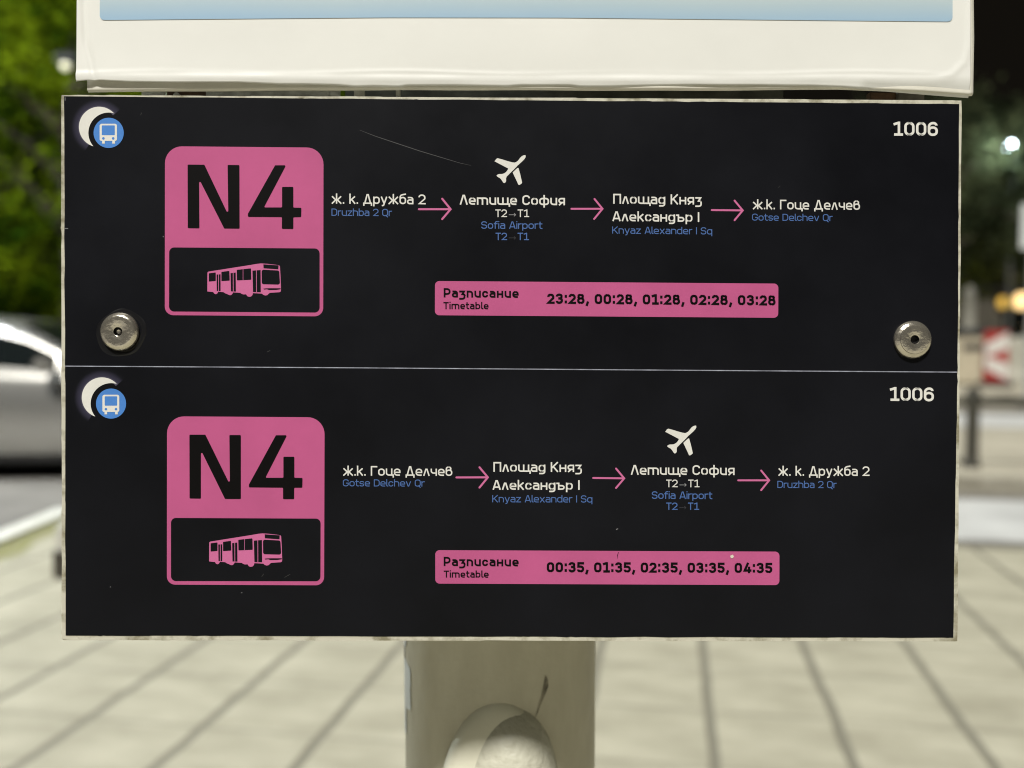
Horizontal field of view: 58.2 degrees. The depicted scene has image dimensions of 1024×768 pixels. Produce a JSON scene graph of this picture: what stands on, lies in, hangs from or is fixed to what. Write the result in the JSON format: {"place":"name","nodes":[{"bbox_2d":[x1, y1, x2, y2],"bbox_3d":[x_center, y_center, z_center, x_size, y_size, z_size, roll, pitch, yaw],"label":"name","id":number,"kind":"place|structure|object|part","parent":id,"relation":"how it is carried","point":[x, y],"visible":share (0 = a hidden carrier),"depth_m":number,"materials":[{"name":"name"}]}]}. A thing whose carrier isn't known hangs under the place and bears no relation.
{"place":"outdoors","nodes":[
{"label":"outdoors","id":0,"kind":"place"},
{"bbox_2d":[0,532,1023,767],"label":"pavement","id":1,"kind":"structure","parent":0,"point":[959,703],"depth_m":3.25,"materials":[{"name":"beige concrete"}]},
{"bbox_2d":[0,520,61,558],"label":"grass","id":2,"kind":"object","parent":1,"relation":"on","point":[22,544],"visible":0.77,"depth_m":5.63,"materials":[{"name":"green plant"}]},
{"bbox_2d":[52,523,61,578],"bbox_3d":[-2.346,0.870,4.862,0.150,0.284,0.150,0,3,0],"label":"bollard","id":3,"kind":"object","parent":1,"relation":"on","point":[57,562],"visible":0.3,"depth_m":4.80,"materials":[{"name":"grey metal"}]},
{"bbox_2d":[404,640,594,767],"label":"sign pole","id":4,"kind":"object","parent":1,"relation":"on","point":[499,704],"visible":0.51,"depth_m":0.74,"materials":[{"name":"metal"}]},
{"bbox_2d":[142,90,923,99],"bbox_3d":[0.015,-0.123,0.763,0.548,0.184,0.246,0,1,0],"label":"mounting bracket","id":5,"kind":"object","parent":4,"relation":"attached to","point":[762,94],"visible":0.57,"depth_m":0.66,"materials":[{"name":"metal"}]},
{"bbox_2d":[61,95,961,640],"bbox_3d":[0.000,-0.010,0.636,0.621,0.376,0.012,0,1,0],"label":"timetable board","id":6,"kind":"object","parent":5,"relation":"attached to","point":[479,369],"visible":1,"depth_m":0.64,"materials":[{"name":"black plastic"}]},
{"bbox_2d":[76,0,973,97],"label":"poster panel","id":7,"kind":"object","parent":5,"relation":"attached to","point":[923,47],"visible":1,"depth_m":0.63,"materials":[{"name":"plastic"}]},
{"bbox_2d":[0,409,1023,543],"bbox_3d":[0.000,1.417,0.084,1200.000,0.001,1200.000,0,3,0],"label":"road","id":8,"kind":"structure","parent":0,"point":[28,491],"depth_m":7.96,"materials":[{"name":"grey asphalt"}]},
{"bbox_2d":[0,316,61,463],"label":"parked car","id":9,"kind":"object","parent":8,"relation":"on","point":[30,396],"visible":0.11,"depth_m":8.56,"materials":[{"name":"silver metal"}]},
{"bbox_3d":[-4.700,-0.298,8.645,0.853,0.374,0.144,0,3,-2],"label":"side window","id":10,"kind":"part","parent":9,"relation":"part of","materials":[{"name":"black glass"}]},
{"bbox_2d":[0,509,61,544],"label":"white kerb","id":11,"kind":"structure","parent":8,"relation":"on","point":[16,531],"depth_m":5.95,"materials":[{"name":"white concrete"}]},
{"bbox_2d":[54,52,75,69],"bbox_3d":[-5.532,-2.086,13.036,1.622,5.214,0.179,-1,3,-12],"label":"street lamp","id":12,"kind":"object","parent":8,"relation":"on","point":[65,61],"visible":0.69,"depth_m":12.71,"materials":[{"name":"white glass"}]},
{"bbox_2d":[958,499,1023,541],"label":"road marking","id":13,"kind":"object","parent":8,"relation":"on","point":[990,520],"depth_m":6.82,"materials":[{"name":"white paint"}]},
{"bbox_2d":[958,542,1023,549],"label":"kerb","id":14,"kind":"structure","parent":8,"relation":"on","point":[990,545],"depth_m":5.51,"materials":[{"name":"beige concrete"}]},
{"bbox_2d":[959,476,1023,494],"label":"island kerb","id":15,"kind":"structure","parent":8,"relation":"on","point":[991,485],"depth_m":7.93,"materials":[{"name":"concrete"}]},
{"bbox_2d":[959,414,1023,427],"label":"road marking","id":16,"kind":"object","parent":8,"relation":"on","point":[1000,421],"depth_m":14.14,"materials":[{"name":"white paint"}]},
{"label":"planting bed","id":17,"kind":"structure","parent":8,"relation":"on","visible":0},
{"bbox_2d":[0,252,60,321],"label":"hedge","id":18,"kind":"object","parent":17,"relation":"on","point":[29,310],"visible":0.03,"depth_m":16.73,"materials":[{"name":"green plant"}]},
{"bbox_2d":[0,0,136,322],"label":"leafy tree","id":19,"kind":"object","parent":17,"relation":"on","point":[28,122],"visible":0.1,"depth_m":17.51,"materials":[{"name":"green plant"}]},
{"bbox_2d":[0,0,166,322],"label":"leafy tree","id":20,"kind":"object","parent":17,"relation":"on","point":[50,213],"visible":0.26,"depth_m":14.56,"materials":[{"name":"green plant"}]},
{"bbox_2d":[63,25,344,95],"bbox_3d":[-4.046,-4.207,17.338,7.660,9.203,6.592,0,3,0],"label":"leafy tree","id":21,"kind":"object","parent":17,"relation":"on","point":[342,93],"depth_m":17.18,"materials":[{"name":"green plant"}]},
{"bbox_2d":[0,0,1023,320],"label":"sky","id":22,"kind":"structure","parent":0,"point":[998,24],"materials":[{"name":"black"}]},
{"bbox_2d":[962,285,975,327],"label":"concrete column","id":23,"kind":"structure","parent":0,"point":[969,308],"depth_m":29.76,"materials":[{"name":"concrete"}]},
{"bbox_2d":[959,427,1023,476],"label":"island pavement","id":24,"kind":"structure","parent":0,"point":[1001,452],"depth_m":9.72,"materials":[{"name":"concrete"}]},
{"bbox_2d":[959,387,1023,468],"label":"street railing","id":25,"kind":"object","parent":24,"relation":"on","point":[973,400],"visible":0.38,"depth_m":8.61,"materials":[{"name":"metal"}]},
{"bbox_2d":[959,384,1023,409],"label":"pavement","id":26,"kind":"structure","parent":0,"point":[1016,391],"depth_m":19.07,"materials":[{"name":"concrete"}]},
{"bbox_2d":[855,74,1023,294],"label":"leafy tree","id":27,"kind":"object","parent":26,"relation":"on","point":[976,113],"visible":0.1,"depth_m":31.79,"materials":[{"name":"green plant"}]},
{"bbox_2d":[959,328,991,384],"bbox_3d":[10.662,-0.650,21.509,0.880,1.300,0.780,1,3,10],"label":"litter bin","id":28,"kind":"object","parent":26,"relation":"on","point":[971,340],"visible":0.51,"depth_m":21.17,"materials":[{"name":"beige plastic"}]},
{"bbox_2d":[960,141,1017,281],"bbox_3d":[16.809,-5.879,39.676,8.968,9.910,8.360,2,4,32],"label":"leafy tree","id":29,"kind":"object","parent":26,"relation":"on","point":[963,211],"visible":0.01,"depth_m":38.48,"materials":[{"name":"green plant"}]},
{"bbox_2d":[960,211,1023,297],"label":"leafy tree","id":30,"kind":"object","parent":26,"relation":"on","point":[1015,282],"visible":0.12,"depth_m":51.63,"materials":[{"name":"green plant"}]},
{"bbox_2d":[960,287,1023,330],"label":"kiosk","id":31,"kind":"object","parent":26,"relation":"on","point":[990,312],"visible":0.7,"depth_m":44.60,"materials":[{"name":"grey"}]},
{"bbox_2d":[1001,311,1023,330],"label":"window","id":32,"kind":"structure","parent":31,"relation":"in","point":[1017,317],"depth_m":44.73,"materials":[{"name":"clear glass"}]},
{"bbox_2d":[961,101,1023,274],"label":"leafy tree","id":33,"kind":"object","parent":26,"relation":"on","point":[986,220],"visible":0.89,"depth_m":28.73,"materials":[{"name":"green plant"}]},
{"bbox_2d":[976,331,1014,386],"bbox_3d":[11.001,-0.574,20.909,0.700,1.280,0.360,0,3,8],"label":"barrier board","id":34,"kind":"object","parent":26,"relation":"on","point":[996,358],"visible":1,"depth_m":20.88,"materials":[{"name":"red"}]},
{"bbox_2d":[1004,138,1014,336],"bbox_3d":[16.328,-4.256,30.305,0.272,7.493,1.769,2,4,33],"label":"street lamp","id":35,"kind":"object","parent":26,"relation":"on","point":[1008,300],"visible":0.27,"depth_m":30.99,"materials":[{"name":"grey metal"}]},
{"bbox_2d":[1007,336,1023,383],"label":"concrete barrier","id":36,"kind":"object","parent":26,"relation":"on","point":[1016,363],"visible":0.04,"depth_m":22.02,"materials":[{"name":"concrete"}]},
{"bbox_2d":[1020,204,1023,248],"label":"road sign","id":37,"kind":"object","parent":26,"relation":"on","point":[1022,229],"visible":1,"depth_m":15.81,"materials":[{"name":"grey metal"}]},
{"bbox_2d":[1003,327,1023,336],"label":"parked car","id":38,"kind":"object","parent":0,"point":[1016,331],"visible":0.03,"depth_m":36.05,"materials":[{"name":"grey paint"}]}
]}

